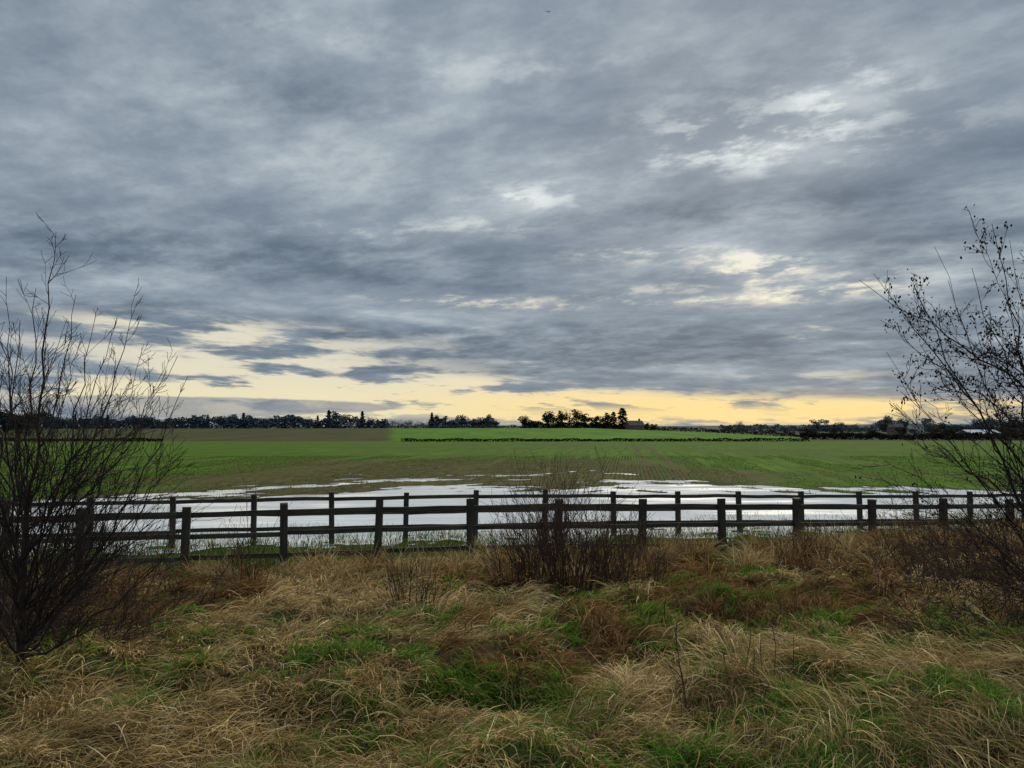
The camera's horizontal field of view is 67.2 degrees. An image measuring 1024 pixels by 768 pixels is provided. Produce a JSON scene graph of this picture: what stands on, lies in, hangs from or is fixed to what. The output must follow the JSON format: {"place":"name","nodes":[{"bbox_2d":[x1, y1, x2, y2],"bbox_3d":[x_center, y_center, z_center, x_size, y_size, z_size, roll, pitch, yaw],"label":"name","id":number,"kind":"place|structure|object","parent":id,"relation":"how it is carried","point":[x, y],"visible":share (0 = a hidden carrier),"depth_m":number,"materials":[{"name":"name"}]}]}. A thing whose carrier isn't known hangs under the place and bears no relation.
{"place":"outdoors","nodes":[
{"label":"outdoors","id":0,"kind":"place"},
{"bbox_2d":[2,497,1020,578],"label":"flooded grass","id":1,"kind":"structure","parent":0,"point":[441,537],"depth_m":18.24,"materials":[{"name":"green"}]},
{"bbox_2d":[0,424,1023,767],"bbox_3d":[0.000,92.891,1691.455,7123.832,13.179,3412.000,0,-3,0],"label":"ground","id":2,"kind":"structure","parent":0,"point":[270,444],"depth_m":41.31,"materials":[{"name":"green plant"}]},
{"bbox_2d":[0,410,7,417],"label":"distant tree","id":3,"kind":"object","parent":2,"relation":"on","point":[2,412],"visible":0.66,"depth_m":487.18,"materials":[{"name":"green plant"}]},
{"bbox_2d":[0,417,19,433],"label":"distant tree","id":4,"kind":"object","parent":2,"relation":"on","point":[3,422],"visible":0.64,"depth_m":298.57,"materials":[{"name":"green plant"}]},
{"bbox_2d":[9,415,26,433],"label":"distant tree","id":5,"kind":"object","parent":2,"relation":"on","point":[20,430],"visible":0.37,"depth_m":298.62,"materials":[{"name":"green plant"}]},
{"bbox_2d":[0,467,125,648],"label":"bare shrub","id":6,"kind":"object","parent":2,"relation":"on","point":[70,560],"visible":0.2,"depth_m":7.62,"materials":[{"name":"brown plant"}]},
{"bbox_2d":[4,437,163,441],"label":"hedge","id":7,"kind":"object","parent":2,"relation":"on","point":[148,440],"visible":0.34,"depth_m":200.88,"materials":[{"name":"green plant"}]},
{"bbox_2d":[0,213,200,675],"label":"bare tree","id":8,"kind":"object","parent":2,"relation":"on","point":[21,596],"visible":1,"depth_m":5.61,"materials":[{"name":"brown plant"}]},
{"bbox_2d":[0,537,213,683],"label":"bramble","id":9,"kind":"object","parent":2,"relation":"on","point":[55,635],"visible":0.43,"depth_m":6.55,"materials":[{"name":"brown plant"}]},
{"bbox_2d":[0,403,221,610],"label":"bare shrub","id":10,"kind":"object","parent":2,"relation":"on","point":[121,542],"visible":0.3,"depth_m":9.92,"materials":[{"name":"brown plant"}]},
{"bbox_2d":[0,520,258,637],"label":"bramble","id":11,"kind":"object","parent":2,"relation":"on","point":[215,584],"visible":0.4,"depth_m":8.88,"materials":[{"name":"brown plant"}]},
{"bbox_2d":[0,414,389,428],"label":"woodland","id":12,"kind":"object","parent":2,"relation":"on","point":[329,422],"visible":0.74,"depth_m":477.90,"materials":[{"name":"plant"}]},
{"bbox_2d":[212,416,228,427],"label":"distant tree","id":13,"kind":"object","parent":2,"relation":"on","point":[219,417],"visible":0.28,"depth_m":485.67,"materials":[{"name":"green plant"}]},
{"bbox_2d":[227,414,245,426],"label":"distant tree","id":14,"kind":"object","parent":2,"relation":"on","point":[232,415],"visible":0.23,"depth_m":496.05,"materials":[{"name":"green plant"}]},
{"bbox_2d":[237,413,251,427],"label":"conifer tree","id":15,"kind":"object","parent":2,"relation":"on","point":[243,416],"visible":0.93,"depth_m":479.88,"materials":[{"name":"green plant"}]},
{"bbox_2d":[198,466,292,580],"bbox_3d":[-4.244,2.270,12.477,1.591,2.106,0.982,0,-3,0],"label":"bare shrub","id":16,"kind":"object","parent":2,"relation":"on","point":[237,536],"visible":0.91,"depth_m":12.43,"materials":[{"name":"brown plant"}]},
{"bbox_2d":[209,544,284,588],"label":"dead weeds","id":17,"kind":"object","parent":2,"relation":"on","point":[246,566],"visible":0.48,"depth_m":11.64,"materials":[{"name":"brown plant"}]},
{"bbox_2d":[285,415,305,427],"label":"distant tree","id":18,"kind":"object","parent":2,"relation":"on","point":[293,423],"visible":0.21,"depth_m":491.32,"materials":[{"name":"green plant"}]},
{"bbox_2d":[322,410,334,427],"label":"conifer tree","id":19,"kind":"object","parent":2,"relation":"on","point":[328,414],"visible":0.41,"depth_m":531.19,"materials":[{"name":"green plant"}]},
{"bbox_2d":[328,414,350,425],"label":"distant tree","id":20,"kind":"object","parent":2,"relation":"on","point":[340,417],"visible":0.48,"depth_m":482.86,"materials":[{"name":"green plant"}]},
{"bbox_2d":[330,411,353,425],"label":"distant tree","id":21,"kind":"object","parent":2,"relation":"on","point":[335,413],"visible":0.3,"depth_m":535.97,"materials":[{"name":"green plant"}]},
{"bbox_2d":[360,411,366,426],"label":"conifer tree","id":22,"kind":"object","parent":2,"relation":"on","point":[362,415],"visible":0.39,"depth_m":498.96,"materials":[{"name":"green plant"}]},
{"bbox_2d":[390,419,401,425],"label":"distant tree","id":23,"kind":"object","parent":2,"relation":"on","point":[393,423],"visible":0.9,"depth_m":814.22,"materials":[{"name":"green plant"}]},
{"bbox_2d":[381,549,455,610],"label":"dead weeds","id":24,"kind":"object","parent":2,"relation":"on","point":[423,587],"visible":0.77,"depth_m":8.51,"materials":[{"name":"brown plant"}]},
{"bbox_2d":[427,412,434,426],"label":"conifer tree","id":25,"kind":"object","parent":2,"relation":"on","point":[431,416],"visible":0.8,"depth_m":483.97,"materials":[{"name":"green plant"}]},
{"bbox_2d":[431,416,438,426],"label":"distant tree","id":26,"kind":"object","parent":2,"relation":"on","point":[436,418],"visible":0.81,"depth_m":484.19,"materials":[{"name":"green plant"}]},
{"bbox_2d":[439,416,452,425],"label":"distant tree","id":27,"kind":"object","parent":2,"relation":"on","point":[445,418],"visible":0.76,"depth_m":482.68,"materials":[{"name":"green plant"}]},
{"bbox_2d":[442,419,460,427],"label":"distant tree","id":28,"kind":"object","parent":2,"relation":"on","point":[453,423],"visible":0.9,"depth_m":472.58,"materials":[{"name":"green plant"}]},
{"bbox_2d":[455,415,469,421],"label":"distant tree","id":29,"kind":"object","parent":2,"relation":"on","point":[462,418],"visible":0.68,"depth_m":485.45,"materials":[{"name":"green plant"}]},
{"bbox_2d":[428,420,497,427],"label":"undergrowth","id":30,"kind":"object","parent":2,"relation":"on","point":[464,424],"visible":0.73,"depth_m":479.89,"materials":[{"name":"green plant"}]},
{"bbox_2d":[461,420,478,427],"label":"distant tree","id":31,"kind":"object","parent":2,"relation":"on","point":[471,423],"visible":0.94,"depth_m":476.75,"materials":[{"name":"green plant"}]},
{"bbox_2d":[472,417,487,424],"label":"distant tree","id":32,"kind":"object","parent":2,"relation":"on","point":[481,421],"visible":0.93,"depth_m":477.76,"materials":[{"name":"green plant"}]},
{"bbox_2d":[486,414,496,423],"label":"distant tree","id":33,"kind":"object","parent":2,"relation":"on","point":[490,417],"visible":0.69,"depth_m":483.44,"materials":[{"name":"green plant"}]},
{"bbox_2d":[383,425,618,428],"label":"hedge","id":34,"kind":"object","parent":2,"relation":"on","point":[484,426],"visible":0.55,"depth_m":454.17,"materials":[{"name":"green plant"}]},
{"bbox_2d":[0,539,1023,767],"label":"dry grass","id":35,"kind":"structure","parent":2,"relation":"on","point":[267,587],"depth_m":5.45,"materials":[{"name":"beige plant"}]},
{"bbox_2d":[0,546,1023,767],"bbox_3d":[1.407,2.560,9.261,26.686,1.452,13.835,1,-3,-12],"label":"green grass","id":36,"kind":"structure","parent":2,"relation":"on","point":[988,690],"depth_m":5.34,"materials":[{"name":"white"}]},
{"bbox_2d":[0,455,1023,504],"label":"crop","id":37,"kind":"object","parent":2,"relation":"on","point":[540,466],"visible":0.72,"depth_m":48.87,"materials":[{"name":"green plant"}]},
{"bbox_2d":[1,510,1023,597],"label":"tall dead grass","id":38,"kind":"structure","parent":2,"relation":"on","point":[687,557],"depth_m":13.31,"materials":[{"name":"brown plant"}]},
{"bbox_2d":[1,497,1023,570],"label":"fence","id":39,"kind":"object","parent":2,"relation":"on","point":[470,507],"visible":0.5,"depth_m":15.38,"materials":[{"name":"brown wood"}]},
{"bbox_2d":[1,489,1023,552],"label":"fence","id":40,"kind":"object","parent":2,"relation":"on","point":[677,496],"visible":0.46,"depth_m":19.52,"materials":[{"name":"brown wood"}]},
{"bbox_2d":[470,506,572,590],"bbox_3d":[0.099,2.328,11.046,1.446,1.321,1.493,0,-3,0],"label":"bare shrub","id":41,"kind":"object","parent":2,"relation":"on","point":[500,572],"visible":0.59,"depth_m":10.99,"materials":[{"name":"brown plant"}]},
{"bbox_2d":[518,415,529,425],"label":"distant tree","id":42,"kind":"object","parent":2,"relation":"on","point":[523,421],"visible":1,"depth_m":440.73,"materials":[{"name":"green plant"}]},
{"bbox_2d":[541,411,554,427],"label":"distant tree","id":43,"kind":"object","parent":2,"relation":"on","point":[547,418],"visible":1,"depth_m":440.02,"materials":[{"name":"green plant"}]},
{"bbox_2d":[551,415,561,426],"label":"distant tree","id":44,"kind":"object","parent":2,"relation":"on","point":[554,419],"visible":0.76,"depth_m":445.50,"materials":[{"name":"green plant"}]},
{"bbox_2d":[466,447,656,596],"bbox_3d":[0.664,1.949,10.863,2.744,2.181,2.736,1,-3,-13],"label":"bare shrub","id":45,"kind":"object","parent":2,"relation":"on","point":[558,554],"visible":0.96,"depth_m":10.55,"materials":[{"name":"brown plant"}]},
{"bbox_2d":[555,411,567,427],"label":"distant tree","id":46,"kind":"object","parent":2,"relation":"on","point":[563,417],"visible":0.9,"depth_m":445.88,"materials":[{"name":"green plant"}]},
{"bbox_2d":[559,409,581,425],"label":"distant tree","id":47,"kind":"object","parent":2,"relation":"on","point":[565,413],"visible":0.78,"depth_m":446.94,"materials":[{"name":"green plant"}]},
{"bbox_2d":[521,421,620,428],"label":"undergrowth","id":48,"kind":"object","parent":2,"relation":"on","point":[567,424],"visible":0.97,"depth_m":441.08,"materials":[{"name":"green plant"}]},
{"bbox_2d":[568,410,588,427],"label":"distant tree","id":49,"kind":"object","parent":2,"relation":"on","point":[576,414],"visible":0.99,"depth_m":442.88,"materials":[{"name":"green plant"}]},
{"bbox_2d":[578,414,594,427],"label":"distant tree","id":50,"kind":"object","parent":2,"relation":"on","point":[587,420],"visible":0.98,"depth_m":441.28,"materials":[{"name":"green plant"}]},
{"bbox_2d":[593,416,607,428],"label":"distant tree","id":51,"kind":"object","parent":2,"relation":"on","point":[596,418],"visible":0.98,"depth_m":436.79,"materials":[{"name":"green plant"}]},
{"bbox_2d":[401,437,809,441],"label":"hedge","id":52,"kind":"object","parent":2,"relation":"on","point":[578,439],"visible":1,"depth_m":201.43,"materials":[{"name":"green plant"}]},
{"bbox_2d":[599,412,613,428],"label":"distant tree","id":53,"kind":"object","parent":2,"relation":"on","point":[610,417],"visible":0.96,"depth_m":438.46,"materials":[{"name":"green plant"}]},
{"bbox_2d":[611,412,616,428],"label":"conifer tree","id":54,"kind":"object","parent":2,"relation":"on","point":[615,419],"visible":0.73,"depth_m":443.44,"materials":[{"name":"green plant"}]},
{"bbox_2d":[617,408,628,428],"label":"conifer tree","id":55,"kind":"object","parent":2,"relation":"on","point":[622,415],"visible":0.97,"depth_m":438.77,"materials":[{"name":"green plant"}]},
{"bbox_2d":[572,498,685,588],"bbox_3d":[1.639,2.415,11.357,1.774,1.434,1.844,-1,-3,16],"label":"bare shrub","id":56,"kind":"object","parent":2,"relation":"on","point":[649,561],"visible":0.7,"depth_m":11.23,"materials":[{"name":"brown plant"}]},
{"bbox_2d":[624,419,644,429],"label":"farmhouse","id":57,"kind":"object","parent":2,"relation":"on","point":[635,425],"visible":0.9,"depth_m":433.14,"materials":[{"name":"brick"}]},
{"bbox_2d":[647,424,657,429],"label":"distant tree","id":58,"kind":"object","parent":2,"relation":"on","point":[652,426],"visible":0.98,"depth_m":441.11,"materials":[{"name":"green plant"}]},
{"bbox_2d":[665,622,691,727],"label":"dead weeds","id":59,"kind":"object","parent":2,"relation":"on","point":[683,691],"visible":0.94,"depth_m":4.82,"materials":[{"name":"brown plant"}]},
{"bbox_2d":[735,422,743,430],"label":"distant tree","id":60,"kind":"object","parent":2,"relation":"on","point":[739,426],"visible":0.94,"depth_m":698.75,"materials":[{"name":"green plant"}]},
{"bbox_2d":[722,627,793,701],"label":"dead weeds","id":61,"kind":"object","parent":2,"relation":"on","point":[760,658],"visible":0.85,"depth_m":5.24,"materials":[{"name":"brown plant"}]},
{"bbox_2d":[767,503,844,568],"bbox_3d":[5.015,2.705,13.288,1.224,1.340,1.306,3,-4,-44],"label":"bare shrub","id":62,"kind":"object","parent":2,"relation":"on","point":[805,544],"visible":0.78,"depth_m":13.28,"materials":[{"name":"brown plant"}]},
{"bbox_2d":[801,427,816,433],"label":"distant tree","id":63,"kind":"object","parent":2,"relation":"on","point":[806,429],"visible":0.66,"depth_m":441.16,"materials":[{"name":"green plant"}]},
{"bbox_2d":[809,419,828,431],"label":"distant tree","id":64,"kind":"object","parent":2,"relation":"on","point":[816,426],"visible":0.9,"depth_m":910.72,"materials":[{"name":"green plant"}]},
{"bbox_2d":[822,424,837,432],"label":"distant tree","id":65,"kind":"object","parent":2,"relation":"on","point":[832,425],"visible":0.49,"depth_m":633.04,"materials":[{"name":"green plant"}]},
{"bbox_2d":[821,426,842,432],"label":"distant tree","id":66,"kind":"object","parent":2,"relation":"on","point":[831,428],"visible":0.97,"depth_m":619.77,"materials":[{"name":"green plant"}]},
{"bbox_2d":[644,426,1020,438],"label":"hedge","id":67,"kind":"object","parent":2,"relation":"on","point":[753,432],"visible":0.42,"depth_m":435.42,"materials":[{"name":"green plant"}]},
{"bbox_2d":[848,423,862,431],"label":"distant tree","id":68,"kind":"object","parent":2,"relation":"on","point":[855,427],"visible":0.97,"depth_m":878.99,"materials":[{"name":"green plant"}]},
{"bbox_2d":[718,424,1021,431],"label":"woodland","id":69,"kind":"object","parent":2,"relation":"on","point":[758,427],"visible":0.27,"depth_m":941.09,"materials":[{"name":"green plant"}]},
{"bbox_2d":[870,421,885,431],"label":"distant tree","id":70,"kind":"object","parent":2,"relation":"on","point":[875,426],"visible":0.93,"depth_m":888.30,"materials":[{"name":"green plant"}]},
{"bbox_2d":[876,415,898,431],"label":"distant tree","id":71,"kind":"object","parent":2,"relation":"on","point":[886,419],"visible":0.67,"depth_m":883.46,"materials":[{"name":"green plant"}]},
{"bbox_2d":[886,422,902,434],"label":"house","id":72,"kind":"structure","parent":2,"relation":"on","point":[890,430],"depth_m":596.07,"materials":[{"name":"brick"}]},
{"bbox_2d":[894,426,910,434],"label":"distant tree","id":73,"kind":"object","parent":2,"relation":"on","point":[903,430],"visible":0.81,"depth_m":464.62,"materials":[{"name":"green plant"}]},
{"bbox_2d":[897,417,909,428],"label":"distant tree","id":74,"kind":"object","parent":2,"relation":"on","point":[904,423],"visible":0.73,"depth_m":905.31,"materials":[{"name":"green plant"}]},
{"bbox_2d":[819,528,1001,594],"bbox_3d":[5.172,2.276,9.641,2.239,0.952,1.741,0,-3,0],"label":"bramble","id":75,"kind":"object","parent":2,"relation":"on","point":[909,568],"visible":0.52,"depth_m":9.69,"materials":[{"name":"brown plant"}]},
{"bbox_2d":[800,431,1023,439],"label":"hedge","id":76,"kind":"object","parent":2,"relation":"on","point":[871,435],"visible":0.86,"depth_m":227.33,"materials":[{"name":"green plant"}]},
{"bbox_2d":[906,422,923,434],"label":"house","id":77,"kind":"structure","parent":2,"relation":"on","point":[913,426],"depth_m":596.92,"materials":[{"name":"grey"}]},
{"bbox_2d":[816,428,1023,609],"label":"bare shrub","id":78,"kind":"object","parent":2,"relation":"on","point":[965,553],"visible":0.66,"depth_m":8.49,"materials":[{"name":"brown plant"}]},
{"bbox_2d":[829,464,1023,581],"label":"bare shrub","id":79,"kind":"object","parent":2,"relation":"on","point":[903,545],"visible":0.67,"depth_m":11.74,"materials":[{"name":"brown plant"}]},
{"bbox_2d":[920,418,936,430],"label":"distant tree","id":80,"kind":"object","parent":2,"relation":"on","point":[925,422],"visible":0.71,"depth_m":893.13,"materials":[{"name":"green plant"}]},
{"bbox_2d":[839,528,1023,650],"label":"bramble","id":81,"kind":"object","parent":2,"relation":"on","point":[967,597],"visible":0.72,"depth_m":6.54,"materials":[{"name":"brown plant"}]},
{"bbox_2d":[852,204,1023,654],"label":"bare tree","id":82,"kind":"object","parent":2,"relation":"on","point":[990,432],"visible":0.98,"depth_m":6.21,"materials":[{"name":"brown plant"}]},
{"bbox_2d":[934,422,959,430],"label":"distant tree","id":83,"kind":"object","parent":2,"relation":"on","point":[945,426],"visible":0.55,"depth_m":601.70,"materials":[{"name":"green plant"}]},
{"bbox_2d":[939,427,957,432],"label":"distant tree","id":84,"kind":"object","parent":2,"relation":"on","point":[948,430],"visible":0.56,"depth_m":446.64,"materials":[{"name":"green plant"}]},
{"bbox_2d":[958,426,977,429],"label":"distant tree","id":85,"kind":"object","parent":2,"relation":"on","point":[971,428],"visible":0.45,"depth_m":598.39,"materials":[{"name":"green plant"}]},
{"bbox_2d":[955,424,982,432],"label":"distant tree","id":86,"kind":"object","parent":2,"relation":"on","point":[962,427],"visible":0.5,"depth_m":607.01,"materials":[{"name":"green plant"}]},
{"bbox_2d":[957,430,1000,438],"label":"barn","id":87,"kind":"structure","parent":2,"relation":"on","point":[972,431],"depth_m":367.06,"materials":[{"name":"metal"}]},
{"bbox_2d":[973,421,989,429],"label":"distant tree","id":88,"kind":"object","parent":2,"relation":"on","point":[979,425],"visible":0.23,"depth_m":621.02,"materials":[{"name":"green plant"}]},
{"bbox_2d":[980,417,998,429],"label":"distant tree","id":89,"kind":"object","parent":2,"relation":"on","point":[988,422],"visible":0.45,"depth_m":880.95,"materials":[{"name":"green plant"}]},
{"bbox_2d":[989,401,1023,443],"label":"distant tree","id":90,"kind":"object","parent":2,"relation":"on","point":[1009,425],"visible":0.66,"depth_m":149.73,"materials":[{"name":"green plant"}]},
{"bbox_2d":[1011,407,1023,433],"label":"distant tree","id":91,"kind":"object","parent":2,"relation":"on","point":[1018,419],"visible":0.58,"depth_m":149.84,"materials":[{"name":"green plant"}]},
{"bbox_2d":[0,0,1023,426],"label":"sky","id":92,"kind":"structure","parent":0,"point":[663,212],"materials":[{"name":"grey"}]},
{"bbox_2d":[8,470,1020,558],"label":"water","id":93,"kind":"structure","parent":0,"point":[455,518],"depth_m":27.38,"materials":[{"name":"white liquid"}]}
]}

